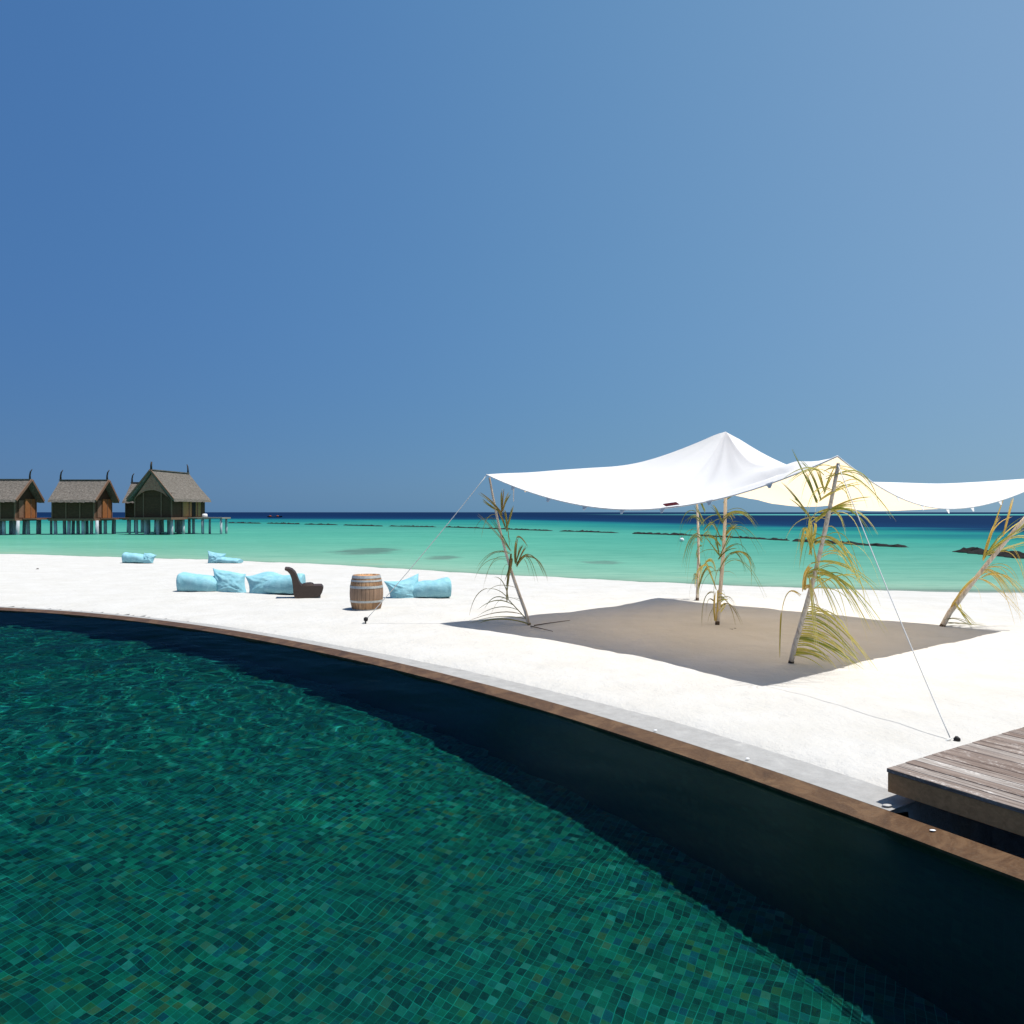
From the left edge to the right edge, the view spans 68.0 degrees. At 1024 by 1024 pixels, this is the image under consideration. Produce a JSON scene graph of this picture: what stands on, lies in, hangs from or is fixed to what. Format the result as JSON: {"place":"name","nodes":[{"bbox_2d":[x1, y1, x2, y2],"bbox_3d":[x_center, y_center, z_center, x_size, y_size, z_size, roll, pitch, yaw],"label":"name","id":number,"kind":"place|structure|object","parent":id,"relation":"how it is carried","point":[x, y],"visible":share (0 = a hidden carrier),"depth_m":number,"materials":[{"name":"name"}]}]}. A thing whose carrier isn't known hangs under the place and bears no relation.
{"place":"outdoors","nodes":[
{"label":"outdoors","id":0,"kind":"place"},
{"bbox_2d":[0,611,1023,1023],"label":"pool water","id":1,"kind":"structure","parent":0,"point":[198,827],"depth_m":4.94,"materials":[{"name":"teal liquid"}]},
{"bbox_2d":[0,554,1023,858],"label":"sand","id":2,"kind":"structure","parent":0,"point":[664,650],"depth_m":13.43,"materials":[{"name":"white sand"}]},
{"bbox_2d":[122,552,155,562],"bbox_3d":[-17.439,2.130,35.608,1.442,0.500,0.772,0,0,0],"label":"bean bag lounger","id":3,"kind":"object","parent":2,"relation":"on","point":[127,557],"visible":1,"depth_m":35.39,"materials":[{"name":"blue fabric"}]},
{"bbox_2d":[176,568,245,592],"bbox_3d":[-8.597,1.971,21.971,1.934,0.680,0.865,0,0,0],"label":"bean bag lounger","id":4,"kind":"object","parent":2,"relation":"on","point":[225,581],"visible":0.99,"depth_m":21.69,"materials":[{"name":"blue fabric"}]},
{"bbox_2d":[207,550,242,562],"bbox_3d":[-13.697,2.132,36.029,1.713,0.594,0.804,0,0,0],"label":"bean bag lounger","id":5,"kind":"object","parent":2,"relation":"on","point":[213,557],"visible":0.94,"depth_m":35.89,"materials":[{"name":"blue fabric"}]},
{"bbox_2d":[245,572,305,593],"bbox_3d":[-6.752,2.009,21.645,1.713,0.610,0.854,0,0,0],"label":"bean bag lounger","id":6,"kind":"object","parent":2,"relation":"on","point":[268,583],"visible":0.91,"depth_m":21.34,"materials":[{"name":"blue fabric"}]},
{"bbox_2d":[285,567,322,598],"bbox_3d":[-5.621,1.904,20.567,1.001,0.827,0.620,0,0,-14],"label":"wicker lounge chair","id":7,"kind":"object","parent":2,"relation":"on","point":[307,590],"visible":1,"depth_m":20.28,"materials":[{"name":"brown wicker"}]},
{"bbox_2d":[350,574,382,610],"bbox_3d":[-3.410,1.890,17.798,0.774,0.840,0.774,0,0,0],"label":"barrel","id":8,"kind":"object","parent":2,"relation":"on","point":[366,592],"visible":0.97,"depth_m":17.48,"materials":[{"name":"brown wood"}]},
{"bbox_2d":[384,573,451,597],"bbox_3d":[-2.555,1.995,20.505,1.790,0.651,0.784,0,0,-11],"label":"bean bag lounger","id":9,"kind":"object","parent":2,"relation":"on","point":[412,587],"visible":0.98,"depth_m":20.25,"materials":[{"name":"blue fabric"}]},
{"bbox_2d":[0,606,915,817],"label":"concrete strip","id":10,"kind":"object","parent":2,"relation":"on","point":[854,788],"visible":0.28,"depth_m":7.90,"materials":[{"name":"white concrete"}]},
{"bbox_2d":[468,477,547,624],"bbox_3d":[-0.105,0.868,15.414,1.671,3.143,0.918,0,0,0],"label":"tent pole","id":11,"kind":"object","parent":2,"relation":"on","point":[501,537],"visible":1,"depth_m":15.40,"materials":[{"name":"green plant"}]},
{"bbox_2d":[679,503,715,600],"bbox_3d":[4.976,0.923,20.429,1.068,3.110,1.049,0,0,0],"label":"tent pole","id":12,"kind":"object","parent":2,"relation":"on","point":[698,536],"visible":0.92,"depth_m":20.40,"materials":[{"name":"green plant"}]},
{"bbox_2d":[694,497,765,624],"bbox_3d":[4.482,0.420,15.442,1.705,4.041,1.026,0,0,0],"label":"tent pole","id":13,"kind":"object","parent":2,"relation":"on","point":[720,599],"visible":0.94,"depth_m":15.43,"materials":[{"name":"green plant"}]},
{"bbox_2d":[486,432,1023,513],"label":"stretch tent canopy","id":14,"kind":"object","parent":13,"relation":"on","point":[719,466],"visible":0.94,"depth_m":14.37,"materials":[{"name":"white fabric"}]},
{"bbox_2d":[367,476,485,617],"bbox_3d":[-1.751,0.733,15.416,2.474,2.956,0.016,0,0,1],"label":"guy rope","id":15,"kind":"object","parent":14,"relation":"attached to","point":[427,548],"visible":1,"depth_m":15.41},
{"bbox_2d":[779,450,893,668],"bbox_3d":[4.577,0.785,10.697,1.530,3.318,2.587,0,0,19],"label":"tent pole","id":16,"kind":"object","parent":2,"relation":"on","point":[810,535],"visible":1,"depth_m":10.61,"materials":[{"name":"plant"}]},
{"bbox_2d":[838,465,950,737],"bbox_3d":[4.278,0.822,8.664,0.012,2.850,2.324,0,0,-3],"label":"guy rope","id":17,"kind":"object","parent":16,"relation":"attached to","point":[895,609],"visible":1,"depth_m":8.44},
{"bbox_2d":[945,736,960,741],"bbox_3d":[4.332,2.297,7.499,0.179,0.174,0.071,0,0,4],"label":"ground peg","id":18,"kind":"object","parent":2,"relation":"on","point":[956,738],"visible":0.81,"depth_m":7.48,"materials":[{"name":"black metal"}]},
{"bbox_2d":[887,727,1023,836],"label":"wooden deck","id":19,"kind":"structure","parent":2,"relation":"on","point":[982,781],"depth_m":5.83,"materials":[{"name":"grey wood"}]},
{"bbox_2d":[939,497,1023,626],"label":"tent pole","id":20,"kind":"object","parent":2,"relation":"on","point":[969,585],"visible":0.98,"depth_m":15.00,"materials":[{"name":"plant"}]},
{"bbox_2d":[0,512,1023,590],"bbox_3d":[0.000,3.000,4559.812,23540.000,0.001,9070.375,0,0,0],"label":"sea","id":21,"kind":"structure","parent":0,"point":[927,559],"depth_m":70.11,"materials":[{"name":"liquid"}]},
{"bbox_2d":[0,469,47,534],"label":"water villa","id":22,"kind":"object","parent":21,"relation":"in","point":[20,499],"visible":0.98,"depth_m":100.62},
{"bbox_2d":[25,499,34,517],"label":"door","id":23,"kind":"structure","parent":22,"relation":"in","point":[29,503],"depth_m":101.97,"materials":[{"name":"brown wood"}]},
{"bbox_2d":[40,520,52,533],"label":"boardwalk","id":24,"kind":"structure","parent":21,"relation":"in","point":[51,527],"depth_m":103.92,"materials":[{"name":"wood"}]},
{"bbox_2d":[48,470,123,534],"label":"water villa","id":25,"kind":"object","parent":21,"relation":"in","point":[84,501],"visible":0.98,"depth_m":101.26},
{"bbox_2d":[102,499,110,517],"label":"door","id":26,"kind":"structure","parent":25,"relation":"in","point":[106,503],"depth_m":103.73,"materials":[{"name":"brown wood"}]},
{"bbox_2d":[113,518,130,533],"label":"boardwalk","id":27,"kind":"structure","parent":21,"relation":"in","point":[114,526],"depth_m":103.88,"materials":[{"name":"brown wood"}]},
{"bbox_2d":[122,474,181,532],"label":"water villa","id":28,"kind":"object","parent":21,"relation":"in","point":[129,509],"visible":0.09,"depth_m":109.80,"materials":[{"name":"wood"}]},
{"bbox_2d":[126,462,230,534],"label":"water villa","id":29,"kind":"object","parent":21,"relation":"in","point":[158,496],"visible":0.95,"depth_m":100.51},
{"bbox_2d":[229,522,260,523],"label":"rock breakwater","id":30,"kind":"object","parent":21,"relation":"in","point":[245,522],"visible":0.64,"depth_m":199.28,"materials":[{"name":"grey stone"}]},
{"bbox_2d":[266,522,298,523],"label":"rock breakwater","id":31,"kind":"object","parent":21,"relation":"in","point":[282,523],"visible":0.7,"depth_m":191.64,"materials":[{"name":"grey stone"}]},
{"bbox_2d":[304,523,336,524],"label":"rock breakwater","id":32,"kind":"object","parent":21,"relation":"in","point":[320,524],"visible":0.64,"depth_m":178.16,"materials":[{"name":"grey stone"}]},
{"bbox_2d":[345,524,381,525],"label":"rock breakwater","id":33,"kind":"object","parent":21,"relation":"in","point":[362,525],"visible":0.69,"depth_m":164.24,"materials":[{"name":"grey stone"}]},
{"bbox_2d":[391,525,434,526],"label":"rock breakwater","id":34,"kind":"object","parent":21,"relation":"in","point":[413,526],"visible":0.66,"depth_m":154.69,"materials":[{"name":"grey stone"}]},
{"bbox_2d":[446,526,551,530],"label":"rock breakwater","id":35,"kind":"object","parent":21,"relation":"in","point":[501,528],"visible":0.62,"depth_m":131.41,"materials":[{"name":"grey stone"}]},
{"bbox_2d":[562,530,616,532],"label":"rock breakwater","id":36,"kind":"object","parent":21,"relation":"in","point":[586,531],"visible":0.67,"depth_m":113.72,"materials":[{"name":"grey stone"}]},
{"bbox_2d":[632,532,691,535],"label":"rock breakwater","id":37,"kind":"object","parent":21,"relation":"in","point":[651,533],"visible":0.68,"depth_m":100.41,"materials":[{"name":"grey stone"}]},
{"bbox_2d":[701,534,789,540],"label":"rock breakwater","id":38,"kind":"object","parent":21,"relation":"in","point":[746,537],"visible":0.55,"depth_m":84.42,"materials":[{"name":"grey stone"}]},
{"bbox_2d":[793,539,906,546],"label":"rock breakwater","id":39,"kind":"object","parent":21,"relation":"in","point":[864,544],"visible":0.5,"depth_m":68.21,"materials":[{"name":"grey stone"}]},
{"bbox_2d":[952,547,1023,558],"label":"rock breakwater","id":40,"kind":"object","parent":21,"relation":"in","point":[975,550],"visible":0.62,"depth_m":52.52,"materials":[{"name":"grey stone"}]},
{"bbox_2d":[0,0,1023,511],"label":"sky","id":41,"kind":"structure","parent":0,"point":[294,255],"materials":[{"name":"blue"}]},
{"bbox_2d":[534,620,569,625],"bbox_3d":[0.877,2.291,15.747,0.106,0.050,1.179,0,0,43],"label":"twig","id":42,"kind":"object","parent":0,"point":[550,622],"visible":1,"depth_m":15.56,"materials":[{"name":"brown plant"}]},
{"label":"pool floor","id":43,"kind":"structure","parent":0,"visible":0},
{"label":"pool wall","id":44,"kind":"structure","parent":43,"relation":"on","visible":0},
{"bbox_2d":[0,607,1023,883],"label":"pool edge","id":45,"kind":"object","parent":44,"relation":"on","point":[996,861],"visible":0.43,"depth_m":7.05,"materials":[{"name":"brown wood"}]}
]}

